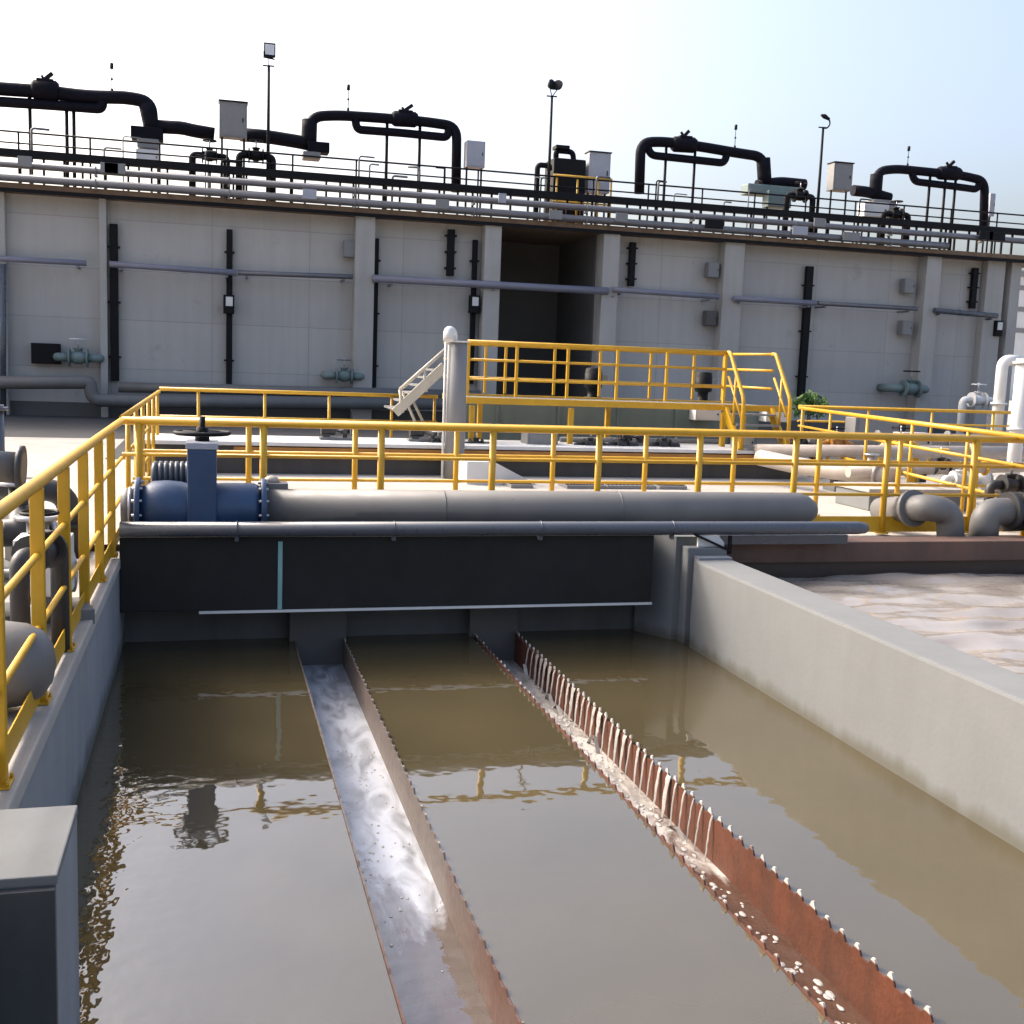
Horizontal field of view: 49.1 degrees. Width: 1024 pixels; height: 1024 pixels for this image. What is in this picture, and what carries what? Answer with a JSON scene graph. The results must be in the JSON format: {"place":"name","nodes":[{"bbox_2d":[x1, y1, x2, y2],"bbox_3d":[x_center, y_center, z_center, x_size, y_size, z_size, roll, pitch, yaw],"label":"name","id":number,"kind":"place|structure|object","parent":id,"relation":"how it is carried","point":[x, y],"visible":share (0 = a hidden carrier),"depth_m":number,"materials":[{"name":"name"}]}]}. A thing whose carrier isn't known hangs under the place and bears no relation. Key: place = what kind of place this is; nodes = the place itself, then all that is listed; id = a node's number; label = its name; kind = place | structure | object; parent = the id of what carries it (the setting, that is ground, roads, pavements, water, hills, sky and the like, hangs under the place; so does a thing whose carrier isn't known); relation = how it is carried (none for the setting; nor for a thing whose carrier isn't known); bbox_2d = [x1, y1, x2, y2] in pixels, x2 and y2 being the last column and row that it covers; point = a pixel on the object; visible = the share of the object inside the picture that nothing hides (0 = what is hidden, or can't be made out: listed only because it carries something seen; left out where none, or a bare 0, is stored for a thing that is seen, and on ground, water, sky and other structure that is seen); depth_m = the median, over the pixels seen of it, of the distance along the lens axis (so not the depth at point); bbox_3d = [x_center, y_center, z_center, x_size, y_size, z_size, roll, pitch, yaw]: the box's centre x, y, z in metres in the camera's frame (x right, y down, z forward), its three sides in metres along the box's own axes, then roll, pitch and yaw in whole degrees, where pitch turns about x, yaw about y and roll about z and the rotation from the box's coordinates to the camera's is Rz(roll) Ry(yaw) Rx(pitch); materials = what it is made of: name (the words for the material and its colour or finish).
{"place":"outdoors","nodes":[
{"label":"outdoors","id":0,"kind":"place"},
{"bbox_2d":[4,415,133,438],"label":"asphalt yard","id":1,"kind":"structure","parent":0,"point":[51,426],"depth_m":24.15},
{"bbox_2d":[0,264,5,415],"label":"wall pipe","id":2,"kind":"object","parent":1,"relation":"on","point":[2,327],"depth_m":26.78,"materials":[{"name":"metal"}]},
{"bbox_2d":[75,638,401,1023],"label":"basin water","id":3,"kind":"structure","parent":0,"point":[219,880],"depth_m":5.57,"materials":[{"name":"liquid"}]},
{"bbox_2d":[294,637,524,1023],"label":"weir trough","id":4,"kind":"object","parent":3,"relation":"in","point":[501,1007],"visible":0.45,"depth_m":5.68,"materials":[{"name":"metal"}]},
{"bbox_2d":[302,664,493,1023],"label":"channel water","id":5,"kind":"structure","parent":0,"point":[418,932],"depth_m":5.91,"materials":[{"name":"liquid"}]},
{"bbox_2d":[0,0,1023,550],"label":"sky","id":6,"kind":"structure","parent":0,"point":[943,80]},
{"bbox_2d":[4,400,1023,601],"bbox_3d":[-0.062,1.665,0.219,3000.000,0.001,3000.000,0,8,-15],"label":"ground","id":7,"kind":"structure","parent":0,"point":[43,453],"depth_m":15.91,"materials":[{"name":"concrete"}]},
{"bbox_2d":[0,479,56,581],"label":"pump","id":8,"kind":"object","parent":7,"relation":"on","point":[13,529],"visible":0.2,"depth_m":8.17,"materials":[{"name":"metal"}]},
{"bbox_2d":[0,445,26,488],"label":"flanged pipe","id":9,"kind":"object","parent":8,"relation":"on","point":[13,467],"visible":0.85,"depth_m":7.34,"materials":[{"name":"metal"}]},
{"bbox_2d":[5,621,55,707],"bbox_3d":[-2.609,0.715,4.992,1.075,0.449,0.400,0,8,-15],"label":"pressure vessel","id":10,"kind":"object","parent":7,"relation":"on","point":[35,672],"visible":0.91,"depth_m":4.98,"materials":[{"name":"grey paint"}]},
{"bbox_2d":[0,477,78,558],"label":"pipe","id":11,"kind":"object","parent":7,"relation":"on","point":[50,491],"visible":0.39,"depth_m":8.89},
{"bbox_2d":[4,513,94,623],"bbox_3d":[-3.149,0.362,6.735,1.140,0.656,0.408,-3,9,-32],"label":"pump","id":12,"kind":"object","parent":7,"relation":"on","point":[87,611],"visible":0.14,"depth_m":6.87,"materials":[{"name":"metal"}]},
{"bbox_2d":[119,390,160,487],"bbox_3d":[-4.446,-0.816,13.594,0.110,1.108,7.280,0,8,-15],"label":"railing","id":13,"kind":"object","parent":7,"relation":"on","point":[129,447],"visible":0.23,"depth_m":13.08,"materials":[{"name":"metal"}]},
{"bbox_2d":[159,387,437,437],"bbox_3d":[-3.312,-1.339,17.731,4.330,1.150,0.110,0,8,-15],"label":"railing","id":14,"kind":"object","parent":7,"relation":"on","point":[265,392],"visible":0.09,"depth_m":17.63,"materials":[{"name":"metal"}]},
{"bbox_2d":[441,326,468,478],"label":"vent column","id":15,"kind":"structure","parent":7,"relation":"on","point":[455,362],"depth_m":16.14,"materials":[{"name":"metal"}]},
{"bbox_2d":[145,433,790,478],"bbox_3d":[-0.397,-0.854,17.510,10.200,0.459,1.350,0,8,-15],"label":"tank","id":16,"kind":"object","parent":7,"relation":"on","point":[342,466],"visible":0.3,"depth_m":16.90,"materials":[{"name":"white paint"}]},
{"bbox_2d":[559,437,718,443],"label":"pipe","id":17,"kind":"object","parent":16,"relation":"on","point":[611,439],"visible":0.57,"depth_m":18.72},
{"bbox_2d":[722,351,791,449],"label":"steel stairs","id":18,"kind":"structure","parent":16,"relation":"on","point":[729,419],"depth_m":18.19,"materials":[{"name":"metal"}]},
{"bbox_2d":[458,461,536,484],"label":"concrete ramp","id":19,"kind":"structure","parent":7,"relation":"on","point":[473,470],"depth_m":15.72,"materials":[{"name":"white paint"}]},
{"bbox_2d":[0,182,1023,433],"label":"treatment tank","id":20,"kind":"object","parent":7,"relation":"on","point":[284,330],"visible":0.69,"depth_m":30.00,"materials":[{"name":"grey concrete"}]},
{"bbox_2d":[0,256,86,268],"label":"wall pipe","id":21,"kind":"object","parent":20,"relation":"attached to","point":[77,263],"depth_m":26.86,"materials":[{"name":"metal"}]},
{"bbox_2d":[31,343,60,363],"bbox_3d":[-11.463,-3.897,27.552,0.660,0.500,0.230,0,8,-15],"label":"control cabinet","id":22,"kind":"object","parent":20,"relation":"attached to","point":[42,353],"visible":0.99,"depth_m":27.45,"materials":[{"name":"black metal"}]},
{"bbox_2d":[53,337,104,366],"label":"valve","id":23,"kind":"object","parent":20,"relation":"attached to","point":[77,356],"visible":1,"depth_m":27.42,"materials":[{"name":"teal paint"}]},
{"bbox_2d":[0,72,214,186],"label":"pipe loop","id":24,"kind":"object","parent":20,"relation":"on","point":[46,92],"visible":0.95,"depth_m":28.48,"materials":[{"name":"black metal"}]},
{"bbox_2d":[107,224,120,380],"bbox_3d":[-9.888,-5.194,27.852,0.294,3.840,0.207,0,8,-15],"label":"downpipe","id":25,"kind":"object","parent":20,"relation":"attached to","point":[114,302],"visible":1,"depth_m":27.78,"materials":[{"name":"black metal"}]},
{"bbox_2d":[109,261,236,278],"bbox_3d":[-8.413,-6.027,27.912,3.013,0.236,0.622,0,8,-15],"label":"wall pipe","id":26,"kind":"object","parent":20,"relation":"attached to","point":[159,267],"depth_m":27.62,"materials":[{"name":"metal"}]},
{"bbox_2d":[189,139,229,197],"bbox_3d":[-7.766,-8.754,28.759,1.026,1.598,0.374,0,8,-15],"label":"valve","id":27,"kind":"object","parent":20,"relation":"on","point":[209,154],"visible":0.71,"depth_m":28.63,"materials":[{"name":"black metal"}]},
{"bbox_2d":[0,376,445,409],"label":"foot pipe","id":28,"kind":"object","parent":20,"relation":"attached to","point":[93,395],"visible":0.93,"depth_m":27.94,"materials":[{"name":"metal"}]},
{"bbox_2d":[223,229,234,383],"bbox_3d":[-7.196,-5.202,28.462,0.275,3.879,0.417,0,8,-15],"label":"downpipe","id":29,"kind":"object","parent":20,"relation":"attached to","point":[228,304],"visible":1,"depth_m":28.39,"materials":[{"name":"black metal"}]},
{"bbox_2d":[218,99,247,198],"bbox_3d":[-7.256,-9.295,29.122,0.738,2.617,0.460,0,8,-15],"label":"control cabinet","id":30,"kind":"object","parent":20,"relation":"on","point":[232,119],"visible":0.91,"depth_m":28.83,"materials":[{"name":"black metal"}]},
{"bbox_2d":[235,139,275,200],"bbox_3d":[-6.644,-8.799,29.053,1.026,1.692,0.374,0,8,-15],"label":"valve","id":31,"kind":"object","parent":20,"relation":"on","point":[253,156],"visible":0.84,"depth_m":28.92,"materials":[{"name":"black metal"}]},
{"bbox_2d":[263,42,275,200],"bbox_3d":[-6.270,-9.947,28.849,0.310,4.053,0.168,0,8,-15],"label":"lamp post","id":32,"kind":"object","parent":20,"relation":"on","point":[269,51],"visible":0.93,"depth_m":28.73,"materials":[{"name":"black metal"}]},
{"bbox_2d":[238,270,352,281],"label":"wall pipe","id":33,"kind":"object","parent":20,"relation":"attached to","point":[246,274],"depth_m":28.40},
{"bbox_2d":[118,382,480,397],"bbox_3d":[-5.311,-3.119,28.960,9.212,0.327,0.260,0,8,-15],"label":"foot pipe","id":34,"kind":"object","parent":20,"relation":"attached to","point":[132,387],"visible":0.71,"depth_m":28.53,"materials":[{"name":"metal"}]},
{"bbox_2d":[321,358,364,383],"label":"valve","id":35,"kind":"object","parent":20,"relation":"attached to","point":[343,375],"visible":1,"depth_m":29.04,"materials":[{"name":"metal"}]},
{"bbox_2d":[241,104,461,209],"bbox_3d":[-4.369,-9.732,30.889,6.094,3.236,0.500,0,8,-15],"label":"pipe loop","id":36,"kind":"object","parent":20,"relation":"on","point":[306,139],"visible":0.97,"depth_m":30.83,"materials":[{"name":"black metal"}]},
{"bbox_2d":[372,238,380,387],"bbox_3d":[-3.648,-5.213,29.520,0.294,3.906,0.207,0,8,-15],"label":"downpipe","id":37,"kind":"object","parent":20,"relation":"attached to","point":[376,314],"visible":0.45,"depth_m":29.45,"materials":[{"name":"black metal"}]},
{"bbox_2d":[444,229,456,275],"bbox_3d":[-1.640,-6.899,29.820,0.294,1.208,0.207,0,8,-15],"label":"downpipe","id":38,"kind":"object","parent":20,"relation":"attached to","point":[450,235],"visible":1,"depth_m":29.73,"materials":[{"name":"black metal"}]},
{"bbox_2d":[463,140,484,215],"bbox_3d":[-1.080,-9.221,31.513,0.526,2.303,0.430,0,8,-15],"label":"control cabinet","id":39,"kind":"object","parent":20,"relation":"on","point":[474,154],"visible":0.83,"depth_m":31.24,"materials":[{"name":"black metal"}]},
{"bbox_2d":[468,240,479,383],"bbox_3d":[-1.045,-5.363,30.087,0.270,3.822,0.417,0,8,-15],"label":"downpipe","id":40,"kind":"object","parent":20,"relation":"attached to","point":[474,305],"visible":0.94,"depth_m":29.96,"materials":[{"name":"black metal"}]},
{"bbox_2d":[0,172,949,248],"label":"roof pipe","id":41,"kind":"object","parent":20,"relation":"on","point":[96,184],"visible":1,"depth_m":28.90,"materials":[{"name":"metal"}]},
{"bbox_2d":[371,275,613,296],"bbox_3d":[-0.464,-6.042,30.026,6.652,0.258,0.647,0,8,-15],"label":"wall pipe","id":42,"kind":"object","parent":20,"relation":"attached to","point":[492,285],"depth_m":29.67,"materials":[{"name":"metal"}]},
{"bbox_2d":[0,127,1023,254],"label":"cable tray","id":43,"kind":"object","parent":20,"relation":"on","point":[108,164],"visible":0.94,"depth_m":29.50,"materials":[{"name":"black metal"}]},
{"bbox_2d":[0,160,1023,243],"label":"roof pipe","id":44,"kind":"object","parent":43,"relation":"attached to","point":[355,190],"visible":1,"depth_m":29.25,"materials":[{"name":"metal"}]},
{"bbox_2d":[0,129,1023,252],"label":"railing","id":45,"kind":"object","parent":20,"relation":"on","point":[18,142],"visible":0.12,"depth_m":29.87,"materials":[{"name":"black metal"}]},
{"bbox_2d":[545,79,562,220],"bbox_3d":[1.105,-9.857,30.803,0.411,3.909,0.245,0,8,-15],"label":"lamp post","id":46,"kind":"object","parent":20,"relation":"on","point":[556,85],"visible":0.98,"depth_m":30.70,"materials":[{"name":"black metal"}]},
{"bbox_2d":[543,145,585,223],"bbox_3d":[1.494,-9.204,31.959,0.948,2.341,0.900,0,8,-15],"label":"blower unit","id":47,"kind":"object","parent":20,"relation":"on","point":[573,165],"visible":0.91,"depth_m":31.53,"materials":[{"name":"black metal"}]},
{"bbox_2d":[584,150,611,224],"bbox_3d":[2.411,-9.105,31.948,0.678,2.216,0.460,0,8,-15],"label":"control cabinet","id":48,"kind":"object","parent":20,"relation":"on","point":[598,163],"visible":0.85,"depth_m":31.68,"materials":[{"name":"white metal"}]},
{"bbox_2d":[612,287,719,301],"bbox_3d":[4.218,-6.074,31.289,3.151,0.229,0.622,0,8,-15],"label":"wall pipe","id":49,"kind":"object","parent":20,"relation":"attached to","point":[705,296],"depth_m":31.00,"materials":[{"name":"metal"}]},
{"bbox_2d":[634,129,807,222],"bbox_3d":[6.297,-9.725,33.747,5.574,3.263,0.500,0,8,-15],"label":"pipe loop","id":50,"kind":"object","parent":20,"relation":"on","point":[685,143],"visible":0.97,"depth_m":33.37,"materials":[{"name":"black metal"}]},
{"bbox_2d":[732,296,816,307],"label":"wall pipe","id":51,"kind":"object","parent":20,"relation":"attached to","point":[740,299],"depth_m":31.87,"materials":[{"name":"metal"}]},
{"bbox_2d":[781,181,815,239],"bbox_3d":[8.477,-8.836,33.098,1.026,1.826,0.374,0,8,-15],"label":"valve","id":52,"kind":"object","parent":20,"relation":"on","point":[799,192],"visible":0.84,"depth_m":32.96,"materials":[{"name":"black metal"}]},
{"bbox_2d":[795,266,814,396],"bbox_3d":[8.570,-5.271,32.785,0.315,3.763,0.207,0,8,-15],"label":"downpipe","id":53,"kind":"object","parent":20,"relation":"attached to","point":[808,285],"visible":0.82,"depth_m":32.71,"materials":[{"name":"black metal"}]},
{"bbox_2d":[826,161,854,233],"bbox_3d":[9.866,-9.254,33.923,0.673,2.546,0.460,0,8,-15],"label":"control cabinet","id":54,"kind":"object","parent":20,"relation":"on","point":[839,176],"visible":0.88,"depth_m":33.65,"materials":[{"name":"white metal"}]},
{"bbox_2d":[815,301,917,312],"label":"wall pipe","id":55,"kind":"object","parent":20,"relation":"attached to","point":[822,304],"depth_m":32.65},
{"bbox_2d":[876,369,929,397],"bbox_3d":[11.784,-3.850,33.454,1.399,0.829,0.945,0,8,-15],"label":"valve","id":56,"kind":"object","parent":20,"relation":"attached to","point":[910,386],"visible":1,"depth_m":33.15,"materials":[{"name":"teal metal"}]},
{"bbox_2d":[850,160,988,249],"bbox_3d":[13.206,-9.763,36.115,5.072,3.231,0.500,0,8,-15],"label":"pipe loop","id":57,"kind":"object","parent":20,"relation":"on","point":[874,191],"visible":0.92,"depth_m":35.99,"materials":[{"name":"black metal"}]},
{"bbox_2d":[122,416,1023,533],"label":"railing","id":58,"kind":"object","parent":7,"relation":"on","point":[882,523],"visible":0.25,"depth_m":11.20,"materials":[{"name":"metal"}]},
{"bbox_2d":[132,416,1023,515],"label":"railing","id":59,"kind":"object","parent":7,"relation":"on","point":[552,481],"visible":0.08,"depth_m":12.49,"materials":[{"name":"metal"}]},
{"bbox_2d":[442,339,787,446],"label":"access platform","id":60,"kind":"structure","parent":7,"relation":"on","point":[479,400],"depth_m":18.20,"materials":[{"name":"yellow paint"}]},
{"bbox_2d":[384,348,446,421],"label":"steel stairs","id":61,"kind":"structure","parent":60,"relation":"attached to","point":[426,383],"depth_m":17.30,"materials":[{"name":"metal"}]},
{"bbox_2d":[845,417,898,432],"bbox_3d":[6.541,-1.552,20.325,0.900,0.320,0.380,0,8,-15],"label":"control cabinet","id":62,"kind":"object","parent":7,"relation":"on","point":[854,424],"visible":0.3,"depth_m":20.16,"materials":[{"name":"white metal"}]},
{"bbox_2d":[878,426,919,482],"bbox_3d":[6.280,-0.936,18.163,0.746,0.925,0.272,0,8,-15],"label":"valve","id":63,"kind":"object","parent":7,"relation":"on","point":[914,479],"visible":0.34,"depth_m":18.16,"materials":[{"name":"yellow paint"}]},
{"bbox_2d":[754,443,1023,460],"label":"beige pipe","id":64,"kind":"object","parent":63,"relation":"attached to","point":[989,452],"visible":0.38,"depth_m":17.83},
{"bbox_2d":[833,482,967,510],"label":"concrete plinth","id":65,"kind":"structure","parent":7,"relation":"on","point":[862,502],"depth_m":14.55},
{"bbox_2d":[754,450,895,481],"bbox_3d":[4.470,-0.626,16.248,0.365,0.367,2.389,-4,9,-37],"label":"beige pipe","id":66,"kind":"object","parent":65,"relation":"on","point":[833,472],"visible":0.5,"depth_m":15.97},
{"bbox_2d":[798,406,1023,535],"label":"railing","id":67,"kind":"object","parent":7,"relation":"on","point":[965,456],"visible":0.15,"depth_m":14.68,"materials":[{"name":"metal"}]},
{"bbox_2d":[870,490,964,536],"bbox_3d":[4.325,0.081,12.064,0.531,0.660,1.051,-5,10,-44],"label":"bent pipe","id":68,"kind":"object","parent":7,"relation":"on","point":[912,508],"visible":0.91,"depth_m":11.77,"materials":[{"name":"metal"}]},
{"bbox_2d":[968,492,1023,535],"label":"bent pipe","id":69,"kind":"object","parent":7,"relation":"on","point":[1003,511],"visible":0.98,"depth_m":11.88,"materials":[{"name":"metal"}]},
{"bbox_2d":[984,461,1023,500],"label":"valve","id":70,"kind":"object","parent":69,"relation":"on","point":[1009,482],"visible":0.69,"depth_m":12.81,"materials":[{"name":"black metal"}]},
{"bbox_2d":[1006,358,1023,475],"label":"standpipe","id":71,"kind":"object","parent":7,"relation":"on","point":[1014,453],"visible":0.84,"depth_m":16.34,"materials":[{"name":"metal"}]},
{"bbox_2d":[105,425,1023,461],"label":"asphalt yard","id":72,"kind":"structure","parent":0,"point":[120,447],"depth_m":24.96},
{"bbox_2d":[465,403,758,444],"bbox_3d":[1.819,-1.578,21.266,5.814,1.079,1.100,0,8,-15],"label":"dosing tank","id":73,"kind":"object","parent":72,"relation":"on","point":[583,416],"depth_m":20.63,"materials":[{"name":"concrete"}]},
{"bbox_2d":[792,390,829,430],"bbox_3d":[7.110,-2.231,26.678,1.105,1.359,0.709,0,8,-15],"label":"shrub","id":74,"kind":"object","parent":72,"relation":"on","point":[808,399],"visible":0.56,"depth_m":26.57,"materials":[{"name":"green plant"}]},
{"bbox_2d":[797,405,1010,460],"bbox_3d":[8.668,-1.370,21.354,7.200,1.150,0.110,0,8,-15],"label":"railing","id":75,"kind":"object","parent":72,"relation":"on","point":[992,425],"visible":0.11,"depth_m":20.98,"materials":[{"name":"metal"}]},
{"bbox_2d":[956,383,992,433],"bbox_3d":[12.496,-2.647,30.139,1.119,1.654,0.408,0,8,-15],"label":"valve","id":76,"kind":"object","parent":72,"relation":"on","point":[978,398],"visible":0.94,"depth_m":29.98,"materials":[{"name":"white paint"}]},
{"bbox_2d":[990,355,1021,459],"bbox_3d":[9.706,-1.986,22.171,0.506,2.235,0.312,0,8,-15],"label":"standpipe","id":77,"kind":"object","parent":72,"relation":"on","point":[1004,363],"visible":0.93,"depth_m":22.01,"materials":[{"name":"metal"}]},
{"bbox_2d":[346,633,830,1023],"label":"basin water","id":78,"kind":"structure","parent":0,"point":[588,896],"depth_m":5.60,"materials":[{"name":"liquid"}]},
{"bbox_2d":[499,661,869,1023],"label":"channel water","id":79,"kind":"structure","parent":0,"point":[787,951],"depth_m":6.02,"materials":[{"name":"liquid"}]},
{"bbox_2d":[537,701,849,1023],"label":"foam","id":80,"kind":"object","parent":79,"relation":"on","point":[829,995],"visible":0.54,"depth_m":5.94,"materials":[{"name":"white liquid"}]},
{"bbox_2d":[695,372,717,400],"bbox_3d":[3.745,-2.409,21.664,0.425,0.600,0.325,0,8,-15],"label":"mixer","id":81,"kind":"object","parent":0,"point":[703,377],"visible":0.83,"depth_m":21.53,"materials":[{"name":"black metal"}]},
{"bbox_2d":[518,628,1023,1023],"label":"basin water","id":82,"kind":"structure","parent":0,"point":[918,892],"depth_m":6.31,"materials":[{"name":"liquid"}]},
{"bbox_2d":[474,630,934,1023],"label":"weir trough","id":83,"kind":"object","parent":82,"relation":"in","point":[870,992],"visible":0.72,"depth_m":5.90,"materials":[{"name":"metal"}]},
{"bbox_2d":[778,572,1023,675],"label":"aerated water","id":84,"kind":"structure","parent":0,"point":[980,616],"depth_m":9.86,"materials":[{"name":"liquid"}]},
{"bbox_2d":[807,430,1023,445],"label":"grey pipe","id":85,"kind":"object","parent":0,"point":[855,442],"visible":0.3,"depth_m":19.29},
{"bbox_2d":[845,461,1023,477],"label":"beige pipe","id":86,"kind":"object","parent":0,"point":[857,471],"visible":0.56,"depth_m":15.59,"materials":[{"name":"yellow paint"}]},
{"bbox_2d":[1009,271,1023,399],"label":"building","id":87,"kind":"structure","parent":0,"point":[1019,343],"depth_m":110.10,"materials":[{"name":"white paint"}]},
{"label":"basin floor","id":88,"kind":"structure","parent":0,"visible":0},
{"bbox_2d":[0,805,79,1023],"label":"concrete pier","id":89,"kind":"structure","parent":88,"relation":"on","point":[39,957],"depth_m":3.39,"materials":[{"name":"concrete"}]},
{"bbox_2d":[0,551,124,809],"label":"basin wall","id":90,"kind":"structure","parent":88,"relation":"on","point":[47,765],"depth_m":6.06,"materials":[{"name":"grey concrete"}]},
{"bbox_2d":[9,509,69,652],"bbox_3d":[-2.471,0.397,5.872,0.204,0.842,0.560,2,7,2],"label":"valve","id":91,"kind":"object","parent":90,"relation":"on","point":[56,558],"visible":0.53,"depth_m":5.85,"materials":[{"name":"black metal"}]},
{"bbox_2d":[0,417,124,789],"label":"railing","id":92,"kind":"object","parent":90,"relation":"on","point":[32,490],"visible":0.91,"depth_m":5.84,"materials":[{"name":"metal"}]},
{"bbox_2d":[119,535,653,613],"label":"channel beam","id":93,"kind":"structure","parent":90,"relation":"attached to","point":[206,575],"depth_m":9.59,"materials":[{"name":"metal"}]},
{"bbox_2d":[119,521,868,541],"bbox_3d":[0.139,0.161,9.840,6.786,0.169,0.138,0,8,-15],"label":"slate pipe","id":94,"kind":"object","parent":93,"relation":"on","point":[394,529],"visible":1,"depth_m":9.68,"materials":[{"name":"metal"}]},
{"bbox_2d":[125,602,633,720],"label":"end wall","id":95,"kind":"structure","parent":88,"relation":"on","point":[317,637],"depth_m":10.12,"materials":[{"name":"concrete"}]},
{"bbox_2d":[266,486,817,521],"bbox_3d":[0.422,0.026,10.566,5.459,0.585,0.483,0,8,-15],"label":"grey pipe","id":96,"kind":"object","parent":95,"relation":"on","point":[325,505],"visible":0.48,"depth_m":10.34,"materials":[{"name":"metal"}]},
{"bbox_2d":[131,416,268,521],"bbox_3d":[-2.703,-0.293,9.750,1.128,1.081,0.663,0,8,-15],"label":"gate valve","id":97,"kind":"object","parent":96,"relation":"attached to","point":[191,489],"visible":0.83,"depth_m":9.49,"materials":[{"name":"blue paint"}]},
{"bbox_2d":[120,486,133,521],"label":"grey pipe","id":98,"kind":"object","parent":97,"relation":"attached to","point":[126,505],"visible":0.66,"depth_m":9.41,"materials":[{"name":"metal"}]},
{"bbox_2d":[633,535,1023,919],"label":"basin wall","id":99,"kind":"structure","parent":88,"relation":"on","point":[942,723],"depth_m":7.52,"materials":[{"name":"concrete"}]},
{"bbox_2d":[694,533,731,553],"bbox_3d":[1.834,0.288,10.264,0.370,0.190,0.091,0,8,-15],"label":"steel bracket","id":100,"kind":"object","parent":99,"relation":"attached to","point":[709,541],"visible":1,"depth_m":10.27,"materials":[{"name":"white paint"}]},
{"bbox_2d":[724,536,1023,577],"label":"channel wall","id":101,"kind":"structure","parent":88,"relation":"on","point":[940,555],"depth_m":11.20,"materials":[{"name":"concrete"}]},
{"bbox_2d":[718,534,847,544],"bbox_3d":[2.575,0.248,10.732,1.354,0.102,0.155,0,8,-15],"label":"slate pipe cover","id":102,"kind":"object","parent":101,"relation":"on","point":[790,539],"visible":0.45,"depth_m":10.66,"materials":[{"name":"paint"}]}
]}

